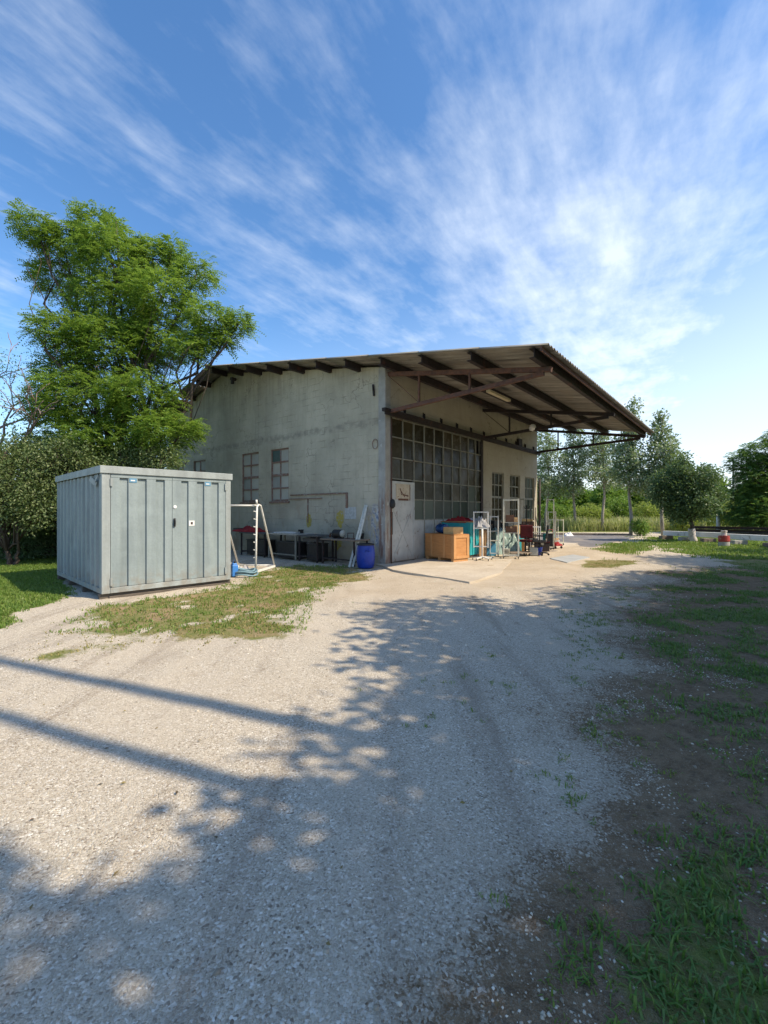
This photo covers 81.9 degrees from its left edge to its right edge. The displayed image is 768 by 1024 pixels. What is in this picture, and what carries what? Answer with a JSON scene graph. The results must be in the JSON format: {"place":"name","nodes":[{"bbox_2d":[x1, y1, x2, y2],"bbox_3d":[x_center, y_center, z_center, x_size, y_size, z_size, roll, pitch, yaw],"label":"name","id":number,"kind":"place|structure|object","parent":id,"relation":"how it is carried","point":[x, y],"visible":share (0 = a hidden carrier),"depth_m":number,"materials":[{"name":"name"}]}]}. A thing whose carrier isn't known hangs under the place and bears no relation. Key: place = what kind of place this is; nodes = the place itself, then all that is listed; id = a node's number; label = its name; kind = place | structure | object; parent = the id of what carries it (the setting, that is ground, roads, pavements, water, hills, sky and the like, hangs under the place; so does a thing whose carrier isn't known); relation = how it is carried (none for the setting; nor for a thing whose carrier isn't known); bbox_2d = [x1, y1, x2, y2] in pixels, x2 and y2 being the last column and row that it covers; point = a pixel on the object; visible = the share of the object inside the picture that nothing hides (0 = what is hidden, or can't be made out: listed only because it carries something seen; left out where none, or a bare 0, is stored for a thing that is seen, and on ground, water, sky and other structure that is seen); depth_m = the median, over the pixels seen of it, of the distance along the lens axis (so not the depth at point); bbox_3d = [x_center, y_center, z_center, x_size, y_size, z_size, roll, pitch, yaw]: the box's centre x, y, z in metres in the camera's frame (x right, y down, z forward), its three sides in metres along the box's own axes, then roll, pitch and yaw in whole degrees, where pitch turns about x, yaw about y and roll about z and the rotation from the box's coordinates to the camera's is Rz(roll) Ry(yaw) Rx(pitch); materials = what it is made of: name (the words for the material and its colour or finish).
{"place":"outdoors","nodes":[
{"label":"outdoors","id":0,"kind":"place"},
{"bbox_2d":[0,518,767,1023],"bbox_3d":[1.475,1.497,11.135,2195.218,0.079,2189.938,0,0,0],"label":"ground","id":1,"kind":"structure","parent":0,"point":[180,950],"depth_m":2.35,"materials":[{"name":"gravel"}]},
{"bbox_2d":[0,497,56,560],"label":"dark shrub","id":2,"kind":"object","parent":1,"relation":"on","point":[31,547],"visible":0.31,"depth_m":13.87,"materials":[{"name":"green plant"}]},
{"bbox_2d":[36,510,56,552],"bbox_3d":[-9.973,0.493,14.789,5.076,3.010,2.339,0,0,0],"label":"dark shrub","id":3,"kind":"object","parent":1,"relation":"on","point":[51,536],"visible":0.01,"depth_m":14.39,"materials":[{"name":"green plant"}]},
{"bbox_2d":[0,321,98,471],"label":"bare tree","id":4,"kind":"object","parent":1,"relation":"on","point":[12,405],"visible":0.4,"depth_m":15.04,"materials":[{"name":"plant"}]},
{"bbox_2d":[0,424,102,564],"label":"silvery shrub","id":5,"kind":"object","parent":1,"relation":"on","point":[10,517],"visible":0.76,"depth_m":12.43,"materials":[{"name":"green plant"}]},
{"bbox_2d":[0,426,109,530],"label":"silvery shrub","id":6,"kind":"object","parent":1,"relation":"on","point":[24,482],"visible":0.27,"depth_m":12.55,"materials":[{"name":"green plant"}]},
{"bbox_2d":[49,431,190,505],"bbox_3d":[-7.956,-0.404,13.357,4.401,4.085,2.410,0,0,0],"label":"silvery shrub","id":7,"kind":"object","parent":1,"relation":"on","point":[127,462],"visible":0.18,"depth_m":13.14,"materials":[{"name":"green plant"}]},
{"bbox_2d":[1,197,265,472],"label":"locust tree","id":8,"kind":"object","parent":1,"relation":"on","point":[135,330],"visible":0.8,"depth_m":14.28,"materials":[{"name":"green plant"}]},
{"bbox_2d":[55,465,232,599],"bbox_3d":[-5.313,0.360,9.636,3.590,2.320,2.457,0,0,43],"label":"storage container","id":9,"kind":"object","parent":1,"relation":"on","point":[126,531],"visible":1,"depth_m":8.39,"materials":[{"name":"grey metal"}]},
{"bbox_2d":[110,475,171,586],"bbox_3d":[-4.426,0.333,8.089,0.113,1.965,1.041,0,0,43],"label":"door","id":10,"kind":"structure","parent":9,"relation":"in","point":[140,506],"depth_m":8.08,"materials":[{"name":"metal"}]},
{"bbox_2d":[172,478,226,580],"bbox_3d":[-3.679,0.333,8.856,0.145,1.965,1.082,0,0,43],"label":"door","id":11,"kind":"structure","parent":9,"relation":"in","point":[198,505],"depth_m":8.84,"materials":[{"name":"grey metal"}]},
{"bbox_2d":[0,553,348,634],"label":"lawn grass","id":12,"kind":"structure","parent":1,"relation":"on","point":[45,566],"depth_m":7.93,"materials":[{"name":"plant"}]},
{"bbox_2d":[231,561,237,576],"bbox_3d":[-3.508,1.321,10.351,0.140,0.358,0.220,0,0,-34],"label":"canister","id":13,"kind":"object","parent":1,"relation":"on","point":[234,567],"visible":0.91,"depth_m":10.27,"materials":[{"name":"blue plastic"}]},
{"bbox_2d":[235,568,257,576],"bbox_3d":[-3.284,1.420,10.473,0.608,0.175,0.556,0,0,0],"label":"hose coil","id":14,"kind":"object","parent":1,"relation":"on","point":[244,572],"visible":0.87,"depth_m":10.28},
{"bbox_2d":[231,500,274,571],"bbox_3d":[-3.572,0.595,11.449,1.235,1.800,1.228,0,0,0],"label":"tube frame","id":15,"kind":"object","parent":1,"relation":"on","point":[255,549],"visible":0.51,"depth_m":11.32,"materials":[{"name":"white paint"}]},
{"bbox_2d":[239,532,281,556],"bbox_3d":[-4.262,1.100,15.343,1.500,0.800,0.780,0,0,40],"label":"work table","id":16,"kind":"object","parent":1,"relation":"on","point":[264,552],"visible":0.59,"depth_m":15.11,"materials":[{"name":"metal"}]},
{"bbox_2d":[232,525,265,531],"bbox_3d":[-4.788,0.587,15.764,1.432,0.220,0.657,0,0,40],"label":"cloth heap","id":17,"kind":"object","parent":16,"relation":"on","point":[247,528],"visible":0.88,"depth_m":15.54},
{"bbox_2d":[246,538,275,555],"bbox_3d":[-4.298,1.216,15.463,1.140,0.528,0.460,0,0,40],"label":"storage bin","id":18,"kind":"object","parent":1,"relation":"on","point":[251,545],"visible":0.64,"depth_m":15.24,"materials":[{"name":"black plastic"}]},
{"bbox_2d":[268,532,313,560],"bbox_3d":[-3.047,1.090,14.351,1.495,0.820,0.760,0,0,40],"label":"work table","id":19,"kind":"object","parent":1,"relation":"on","point":[284,534],"visible":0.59,"depth_m":14.00,"materials":[{"name":"metal"}]},
{"bbox_2d":[276,540,306,558],"bbox_3d":[-3.002,1.216,14.392,1.040,0.528,0.460,0,0,40],"label":"storage bin","id":20,"kind":"object","parent":1,"relation":"on","point":[286,547],"visible":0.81,"depth_m":14.20,"materials":[{"name":"black plastic"}]},
{"bbox_2d":[297,534,333,562],"bbox_3d":[-2.075,1.100,13.528,0.941,0.800,0.750,0,0,40],"label":"work table","id":21,"kind":"object","parent":1,"relation":"on","point":[313,538],"visible":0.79,"depth_m":13.43,"materials":[{"name":"metal"}]},
{"bbox_2d":[306,542,328,560],"bbox_3d":[-2.041,1.216,13.597,0.540,0.528,0.460,0,0,40],"label":"storage bin","id":22,"kind":"object","parent":1,"relation":"on","point":[311,549],"visible":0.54,"depth_m":13.46,"materials":[{"name":"black plastic"}]},
{"bbox_2d":[22,559,648,662],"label":"dry grass","id":23,"kind":"structure","parent":1,"relation":"on","point":[258,606],"depth_m":7.07,"materials":[{"name":"plant"}]},
{"bbox_2d":[320,537,369,566],"bbox_3d":[-1.138,1.135,12.778,1.400,0.730,0.650,0,0,40],"label":"work bench","id":24,"kind":"object","parent":1,"relation":"on","point":[336,540],"visible":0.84,"depth_m":12.64,"materials":[{"name":"grey metal"}]},
{"bbox_2d":[329,529,345,538],"bbox_3d":[-1.376,0.639,12.917,0.615,0.258,0.240,0,0,40],"label":"pump","id":25,"kind":"object","parent":24,"relation":"on","point":[338,533],"visible":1,"depth_m":12.76,"materials":[{"name":"black metal"}]},
{"bbox_2d":[348,505,365,567],"bbox_3d":[-0.746,0.649,12.460,0.057,1.720,1.120,0,0,21],"label":"leaning board","id":26,"kind":"object","parent":1,"relation":"on","point":[352,554],"visible":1,"depth_m":12.48,"materials":[{"name":"white wood"}]},
{"bbox_2d":[352,505,367,566],"bbox_3d":[-0.678,0.649,12.473,0.057,1.717,1.009,0,0,21],"label":"leaning board","id":27,"kind":"object","parent":1,"relation":"on","point":[361,528],"visible":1,"depth_m":12.51,"materials":[{"name":"white wood"}]},
{"bbox_2d":[356,543,374,568],"bbox_3d":[-0.493,1.173,11.883,0.500,0.655,0.532,0,0,0],"label":"barrel","id":28,"kind":"object","parent":1,"relation":"on","point":[365,555],"visible":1,"depth_m":11.70,"materials":[{"name":"blue plastic"}]},
{"bbox_2d":[0,568,767,1023],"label":"larger stones","id":29,"kind":"object","parent":1,"relation":"on","point":[326,950],"visible":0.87,"depth_m":3.33,"materials":[{"name":"stone"}]},
{"bbox_2d":[13,586,767,1006],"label":"fallen leaves","id":30,"kind":"object","parent":1,"relation":"on","point":[497,1004],"visible":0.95,"depth_m":2.41,"materials":[{"name":"brown plant"}]},
{"bbox_2d":[153,343,653,563],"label":"workshop building","id":31,"kind":"structure","parent":1,"relation":"on","point":[410,449],"depth_m":14.62,"materials":[{"name":"grey concrete"}]},
{"bbox_2d":[194,460,204,471],"bbox_3d":[-7.980,-1.310,19.258,1.022,1.852,0.050,0,0,40],"label":"window","id":32,"kind":"structure","parent":31,"relation":"in","point":[199,466],"depth_m":19.33,"materials":[{"name":"glass"}]},
{"bbox_2d":[243,452,258,501],"bbox_3d":[-5.045,-1.310,16.829,1.102,1.852,0.050,0,0,40],"label":"window","id":33,"kind":"structure","parent":31,"relation":"in","point":[250,460],"depth_m":16.81,"materials":[{"name":"glass"}]},
{"bbox_2d":[272,448,288,500],"bbox_3d":[-3.654,-1.310,15.676,1.012,1.852,0.050,0,0,40],"label":"window","id":34,"kind":"structure","parent":31,"relation":"in","point":[280,457],"depth_m":15.66,"materials":[{"name":"glass"}]},
{"bbox_2d":[392,481,414,561],"bbox_3d":[0.563,0.270,13.199,0.065,2.340,1.110,0,0,40],"label":"door","id":35,"kind":"structure","parent":31,"relation":"in","point":[403,493],"depth_m":13.20,"materials":[{"name":"grey paint"}]},
{"bbox_2d":[492,472,502,520],"bbox_3d":[4.621,-0.610,18.223,0.050,2.012,1.112,0,0,40],"label":"window","id":36,"kind":"structure","parent":31,"relation":"in","point":[497,478],"depth_m":18.33,"materials":[{"name":"metal"}]},
{"bbox_2d":[510,475,518,517],"bbox_3d":[5.712,-0.610,19.538,0.050,2.012,1.092,0,0,40],"label":"window","id":37,"kind":"structure","parent":31,"relation":"in","point":[514,480],"depth_m":19.65,"materials":[{"name":"metal"}]},
{"bbox_2d":[525,477,532,517],"bbox_3d":[6.778,-0.610,20.831,0.050,2.012,1.142,0,0,40],"label":"window","id":38,"kind":"structure","parent":31,"relation":"in","point":[528,481],"depth_m":20.91,"materials":[{"name":"metal"}]},
{"bbox_2d":[375,542,577,583],"bbox_3d":[4.386,1.515,16.005,3.595,0.090,13.900,0,0,35],"label":"concrete apron","id":39,"kind":"object","parent":1,"relation":"on","point":[470,571],"visible":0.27,"depth_m":11.72,"materials":[{"name":"concrete"}]},
{"bbox_2d":[425,533,468,561],"bbox_3d":[1.925,1.068,13.654,0.656,0.804,1.280,0,0,-37],"label":"wooden crate","id":40,"kind":"object","parent":39,"relation":"on","point":[452,547],"visible":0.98,"depth_m":13.27,"materials":[{"name":"brown wood"}]},
{"bbox_2d":[435,524,448,532],"bbox_3d":[1.837,0.514,13.754,0.300,0.300,0.450,0,0,-37],"label":"water jug","id":41,"kind":"object","parent":40,"relation":"on","point":[438,528],"visible":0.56,"depth_m":13.68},
{"bbox_2d":[443,527,462,533],"bbox_3d":[2.100,0.558,13.420,0.420,0.212,0.423,0,0,-37],"label":"cardboard box","id":42,"kind":"object","parent":40,"relation":"on","point":[452,530],"visible":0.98,"depth_m":13.27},
{"bbox_2d":[441,521,478,557],"bbox_3d":[2.505,0.885,14.564,1.080,1.170,0.680,0,0,40],"label":"teal bin","id":43,"kind":"object","parent":39,"relation":"on","point":[467,526],"visible":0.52,"depth_m":14.17,"materials":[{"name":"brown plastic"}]},
{"bbox_2d":[445,516,472,522],"bbox_3d":[2.477,0.232,14.495,0.875,0.226,0.557,0,0,40],"label":"red cloth","id":44,"kind":"object","parent":43,"relation":"on","point":[458,518],"visible":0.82,"depth_m":14.37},
{"bbox_2d":[472,512,491,560],"bbox_3d":[3.007,0.729,13.541,0.594,1.482,0.619,0,0,11],"label":"white stand","id":45,"kind":"object","parent":39,"relation":"on","point":[482,546],"visible":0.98,"depth_m":13.48,"materials":[{"name":"paint"}]},
{"bbox_2d":[474,516,489,526],"bbox_3d":[3.019,0.288,13.683,0.419,0.353,0.360,0,0,-9],"label":"draped cloth","id":46,"kind":"object","parent":45,"relation":"on","point":[480,522],"visible":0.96,"depth_m":13.56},
{"bbox_2d":[477,530,486,555],"bbox_3d":[3.139,1.039,14.847,0.460,0.862,0.403,0,0,-20],"label":"cardboard carton","id":47,"kind":"object","parent":39,"relation":"on","point":[484,542],"visible":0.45,"depth_m":14.69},
{"bbox_2d":[487,543,495,555],"bbox_3d":[3.551,1.257,14.921,0.340,0.422,0.303,0,0,-11],"label":"storage box","id":48,"kind":"object","parent":39,"relation":"on","point":[493,547],"visible":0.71,"depth_m":14.78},
{"bbox_2d":[490,516,498,556],"bbox_3d":[3.672,0.795,14.758,0.288,1.350,0.376,0,0,13],"label":"pale trolley","id":49,"kind":"object","parent":39,"relation":"on","point":[494,540],"visible":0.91,"depth_m":14.61,"materials":[{"name":"metal"}]},
{"bbox_2d":[489,527,520,554],"bbox_3d":[4.127,1.002,15.822,1.328,0.933,0.948,0,0,-23],"label":"tarp bundle","id":50,"kind":"object","parent":39,"relation":"on","point":[510,541],"visible":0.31,"depth_m":15.58,"materials":[{"name":"plastic"}]},
{"bbox_2d":[502,545,509,556],"bbox_3d":[4.000,1.275,14.510,0.280,0.385,0.280,0,0,0],"label":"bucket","id":51,"kind":"object","parent":39,"relation":"on","point":[506,551],"visible":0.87,"depth_m":14.41,"materials":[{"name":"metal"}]},
{"bbox_2d":[503,499,518,558],"bbox_3d":[4.033,0.528,14.050,0.490,1.883,0.436,0,0,15],"label":"shelf rack","id":52,"kind":"object","parent":39,"relation":"on","point":[510,532],"visible":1,"depth_m":13.91,"materials":[{"name":"metal"}]},
{"bbox_2d":[506,515,513,521],"bbox_3d":[4.007,0.205,14.089,0.260,0.222,0.303,0,0,15],"label":"brown carton","id":53,"kind":"object","parent":52,"relation":"on","point":[509,518],"visible":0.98,"depth_m":13.94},
{"bbox_2d":[505,526,516,532],"bbox_3d":[4.040,0.549,14.059,0.360,0.192,0.283,0,0,15],"label":"flat carton","id":54,"kind":"object","parent":52,"relation":"on","point":[512,529],"visible":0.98,"depth_m":13.92,"materials":[{"name":"cardboard"}]},
{"bbox_2d":[510,551,531,555],"bbox_3d":[4.527,1.410,14.905,0.750,0.120,0.450,0,0,-11],"label":"flat dolly","id":55,"kind":"object","parent":39,"relation":"on","point":[520,552],"visible":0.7,"depth_m":14.75,"materials":[{"name":"brown wood"}]},
{"bbox_2d":[516,525,534,554],"bbox_3d":[4.909,0.956,15.352,0.595,1.028,0.595,0,0,10],"label":"office chair","id":56,"kind":"object","parent":39,"relation":"on","point":[526,531],"visible":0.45,"depth_m":15.11,"materials":[{"name":"fabric"}]},
{"bbox_2d":[522,521,533,543],"bbox_3d":[6.491,0.953,20.343,0.700,1.035,0.418,0,0,-23],"label":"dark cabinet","id":57,"kind":"object","parent":39,"relation":"on","point":[529,522],"visible":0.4,"depth_m":20.24,"materials":[{"name":"metal"}]},
{"bbox_2d":[519,524,537,549],"bbox_3d":[5.353,0.956,16.378,0.595,1.028,0.595,0,0,-30],"label":"office chair","id":58,"kind":"object","parent":39,"relation":"on","point":[529,538],"visible":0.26,"depth_m":16.26,"materials":[{"name":"black plastic"}]},
{"bbox_2d":[528,526,540,550],"bbox_3d":[5.599,0.995,16.470,0.388,0.950,0.376,0,0,6],"label":"pale trolley","id":59,"kind":"object","parent":39,"relation":"on","point":[538,532],"visible":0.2,"depth_m":16.32,"materials":[{"name":"metal"}]},
{"bbox_2d":[534,541,549,551],"bbox_3d":[5.811,1.255,16.308,0.520,0.370,0.370,0,0,11],"label":"tool trunk","id":60,"kind":"object","parent":39,"relation":"on","point":[546,546],"visible":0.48,"depth_m":16.12,"materials":[{"name":"metal"}]},
{"bbox_2d":[546,499,553,549],"bbox_3d":[6.578,0.478,17.544,0.310,1.985,0.576,0,0,19],"label":"open rack","id":61,"kind":"object","parent":39,"relation":"on","point":[553,520],"visible":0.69,"depth_m":17.25,"materials":[{"name":"metal"}]},
{"bbox_2d":[547,534,552,545],"bbox_3d":[6.579,1.103,17.538,0.216,0.485,0.416,0,0,19],"label":"black box","id":62,"kind":"object","parent":61,"relation":"on","point":[550,536],"visible":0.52,"depth_m":17.33,"materials":[{"name":"plastic"}]},
{"bbox_2d":[549,519,563,544],"bbox_3d":[7.744,0.895,19.870,0.448,1.150,0.476,0,0,-11],"label":"rack","id":63,"kind":"object","parent":39,"relation":"on","point":[554,529],"visible":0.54,"depth_m":19.70,"materials":[{"name":"metal"}]},
{"bbox_3d":[3.932,1.060,16.079,0.700,0.820,2.300,0,0,40],"label":"long table","id":64,"kind":"object","parent":39,"relation":"on","visible":0},
{"bbox_2d":[486,520,499,527],"bbox_3d":[3.932,0.468,16.079,0.424,0.360,0.524,0,0,40],"label":"black crate","id":65,"kind":"object","parent":64,"relation":"on","point":[494,523],"visible":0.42,"depth_m":15.87,"materials":[{"name":"plastic"}]},
{"bbox_2d":[529,547,537,555],"bbox_3d":[5.090,1.337,15.056,0.260,0.262,0.223,0,0,11],"label":"storage box","id":66,"kind":"object","parent":1,"relation":"on","point":[534,550],"visible":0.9,"depth_m":14.95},
{"bbox_2d":[532,525,549,555],"bbox_3d":[5.319,0.956,15.069,0.595,1.028,0.595,0,0,20],"label":"office chair","id":67,"kind":"object","parent":1,"relation":"on","point":[539,541],"visible":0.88,"depth_m":14.87,"materials":[{"name":"black plastic"}]},
{"bbox_2d":[537,428,568,530],"bbox_3d":[13.151,-3.233,36.119,3.825,9.673,3.600,0,0,28],"label":"poplar tree","id":68,"kind":"object","parent":1,"relation":"on","point":[544,475],"visible":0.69,"depth_m":35.59,"materials":[{"name":"green plant"}]},
{"bbox_2d":[537,502,571,521],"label":"bush","id":69,"kind":"object","parent":1,"relation":"on","point":[561,512],"visible":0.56,"depth_m":40.66,"materials":[{"name":"green plant"}]},
{"bbox_2d":[537,480,576,516],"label":"hedgerow tree","id":70,"kind":"object","parent":1,"relation":"on","point":[568,503],"visible":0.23,"depth_m":50.34,"materials":[{"name":"green plant"}]},
{"bbox_2d":[360,585,767,1023],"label":"weeds","id":71,"kind":"object","parent":1,"relation":"on","point":[581,797],"visible":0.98,"depth_m":2.52,"materials":[{"name":"green plant"}]},
{"bbox_2d":[550,554,588,562],"bbox_3d":[5.816,1.480,13.974,0.838,0.060,2.580,0,0,42],"label":"concrete patch","id":72,"kind":"object","parent":1,"relation":"on","point":[569,558],"visible":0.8,"depth_m":13.80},
{"bbox_2d":[550,429,591,524],"bbox_3d":[15.375,-3.769,36.297,3.878,10.742,3.335,0,0,0],"label":"poplar tree","id":73,"kind":"object","parent":1,"relation":"on","point":[572,463],"visible":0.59,"depth_m":35.87,"materials":[{"name":"green plant"}]},
{"bbox_2d":[384,623,767,1023],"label":"verge chips","id":74,"kind":"object","parent":1,"relation":"on","point":[543,1014],"visible":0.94,"depth_m":1.79,"materials":[{"name":"gravel"}]},
{"bbox_2d":[569,484,596,513],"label":"hedgerow tree","id":75,"kind":"object","parent":1,"relation":"on","point":[584,497],"visible":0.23,"depth_m":54.08,"materials":[{"name":"green plant"}]},
{"bbox_2d":[537,535,633,546],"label":"asphalt yard","id":76,"kind":"structure","parent":1,"relation":"on","point":[587,540],"depth_m":23.94,"materials":[{"name":"asphalt"}]},
{"bbox_2d":[537,533,631,535],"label":"kerb","id":77,"kind":"structure","parent":76,"relation":"on","point":[627,534],"depth_m":28.41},
{"bbox_2d":[569,502,612,521],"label":"bush","id":78,"kind":"object","parent":1,"relation":"on","point":[587,512],"visible":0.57,"depth_m":42.70,"materials":[{"name":"green plant"}]},
{"bbox_2d":[574,430,623,530],"bbox_3d":[17.127,-3.135,34.544,4.437,9.474,4.184,0,0,0],"label":"poplar tree","id":79,"kind":"object","parent":1,"relation":"on","point":[598,452],"visible":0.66,"depth_m":34.51,"materials":[{"name":"green plant"}]},
{"bbox_2d":[582,480,631,517],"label":"hedgerow tree","id":80,"kind":"object","parent":1,"relation":"on","point":[597,497],"visible":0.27,"depth_m":48.86,"materials":[{"name":"green plant"}]},
{"bbox_2d":[599,494,635,518],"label":"bush","id":81,"kind":"object","parent":1,"relation":"on","point":[618,507],"visible":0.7,"depth_m":45.12,"materials":[{"name":"green plant"}]},
{"bbox_2d":[604,395,661,533],"bbox_3d":[16.237,-3.002,28.936,3.301,9.212,3.635,0,0,0],"label":"poplar tree","id":82,"kind":"object","parent":1,"relation":"on","point":[631,465],"visible":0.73,"depth_m":28.69,"materials":[{"name":"green plant"}]},
{"bbox_2d":[624,486,646,515],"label":"hedgerow tree","id":83,"kind":"object","parent":1,"relation":"on","point":[636,498],"visible":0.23,"depth_m":55.81,"materials":[{"name":"green plant"}]},
{"bbox_2d":[627,517,654,535],"bbox_3d":[16.277,0.998,28.069,1.458,1.505,1.434,0,0,0],"label":"bush","id":84,"kind":"object","parent":1,"relation":"on","point":[640,527],"visible":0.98,"depth_m":27.92,"materials":[{"name":"green plant"}]},
{"bbox_2d":[625,500,665,519],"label":"bush","id":85,"kind":"object","parent":1,"relation":"on","point":[647,511],"visible":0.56,"depth_m":42.72,"materials":[{"name":"green plant"}]},
{"bbox_2d":[623,408,692,535],"bbox_3d":[17.509,-2.556,28.232,3.603,8.327,3.446,0,0,0],"label":"poplar tree","id":86,"kind":"object","parent":1,"relation":"on","point":[663,447],"visible":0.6,"depth_m":28.00,"materials":[{"name":"green plant"}]},
{"bbox_2d":[659,536,672,539],"bbox_3d":[15.452,1.415,24.237,0.600,0.230,0.320,0,0,0],"label":"concrete block","id":87,"kind":"object","parent":1,"relation":"on","point":[665,537],"depth_m":24.10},
{"bbox_2d":[663,531,720,537],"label":"white beam","id":88,"kind":"structure","parent":87,"relation":"on","point":[698,534],"depth_m":22.96,"materials":[{"name":"concrete"}]},
{"bbox_2d":[667,519,702,530],"bbox_3d":[21.136,0.589,30.999,2.233,2.372,1.952,0,0,20],"label":"bush","id":89,"kind":"object","parent":1,"relation":"on","point":[678,527],"visible":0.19,"depth_m":30.85,"materials":[{"name":"green plant"}]},
{"bbox_2d":[644,451,733,540],"bbox_3d":[15.370,-0.731,22.410,3.655,4.746,3.412,0,0,-42],"label":"round tree","id":90,"kind":"object","parent":1,"relation":"on","point":[692,496],"visible":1,"depth_m":22.09,"materials":[{"name":"green plant"}]},
{"bbox_2d":[700,538,715,541],"bbox_3d":[16.000,1.415,21.842,0.600,0.230,0.320,0,0,0],"label":"concrete block","id":91,"kind":"object","parent":1,"relation":"on","point":[708,539],"depth_m":21.70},
{"bbox_2d":[710,473,730,488],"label":"hedgerow tree","id":92,"kind":"object","parent":1,"relation":"on","point":[725,483],"visible":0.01,"depth_m":58.55,"materials":[{"name":"green plant"}]},
{"bbox_2d":[718,530,729,545],"bbox_3d":[14.868,1.165,19.351,0.430,0.710,0.424,0,0,0],"label":"painted drum","id":93,"kind":"object","parent":1,"relation":"on","point":[723,538],"visible":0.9,"depth_m":19.23,"materials":[{"name":"metal"}]},
{"bbox_2d":[703,501,754,529],"bbox_3d":[29.132,0.247,37.659,5.887,3.194,3.585,0,0,0],"label":"bush","id":94,"kind":"object","parent":1,"relation":"on","point":[722,523],"visible":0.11,"depth_m":37.45,"materials":[{"name":"green plant"}]},
{"bbox_2d":[710,429,767,526],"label":"locust tree","id":95,"kind":"object","parent":1,"relation":"on","point":[752,475],"visible":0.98,"depth_m":30.69,"materials":[{"name":"green plant"}]},
{"bbox_2d":[730,540,747,544],"bbox_3d":[16.310,1.415,20.335,0.600,0.230,0.320,0,0,0],"label":"concrete block","id":96,"kind":"object","parent":1,"relation":"on","point":[743,542],"depth_m":20.20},
{"bbox_2d":[727,534,767,540],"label":"white beam","id":97,"kind":"structure","parent":96,"relation":"on","point":[749,537],"depth_m":20.15,"materials":[{"name":"concrete"}]},
{"bbox_2d":[717,532,767,534],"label":"dark girder","id":98,"kind":"object","parent":1,"relation":"on","point":[747,533],"visible":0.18,"depth_m":27.00,"materials":[{"name":"metal"}]},
{"bbox_2d":[695,529,767,532],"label":"dark girder","id":99,"kind":"object","parent":98,"relation":"on","point":[736,531],"visible":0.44,"depth_m":27.55,"materials":[{"name":"metal"}]},
{"bbox_2d":[694,526,767,529],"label":"dark girder","id":100,"kind":"object","parent":99,"relation":"on","point":[724,527],"visible":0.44,"depth_m":27.74,"materials":[{"name":"metal"}]},
{"bbox_2d":[723,502,766,529],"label":"bush","id":101,"kind":"object","parent":1,"relation":"on","point":[759,522],"visible":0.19,"depth_m":31.68,"materials":[{"name":"green plant"}]},
{"bbox_2d":[0,0,767,489],"label":"sky","id":102,"kind":"structure","parent":0,"point":[585,179],"materials":[{"name":"blue"}]},
{"bbox_2d":[547,511,555,541],"bbox_3d":[7.157,0.720,18.878,0.328,1.500,0.376,0,0,17],"label":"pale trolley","id":103,"kind":"object","parent":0,"point":[548,522],"visible":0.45,"depth_m":18.72,"materials":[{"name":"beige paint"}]},
{"bbox_2d":[537,515,710,531],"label":"tall straw grass","id":104,"kind":"structure","parent":0,"point":[592,525],"depth_m":35.10,"materials":[{"name":"plant"}]},
{"bbox_2d":[551,561,767,1023],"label":"verge grass","id":105,"kind":"structure","parent":0,"point":[725,917],"depth_m":1.76,"materials":[{"name":"plant"}]},
{"bbox_2d":[582,533,767,559],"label":"yard edge grass","id":106,"kind":"structure","parent":0,"point":[713,549],"depth_m":18.05,"materials":[{"name":"plant"}]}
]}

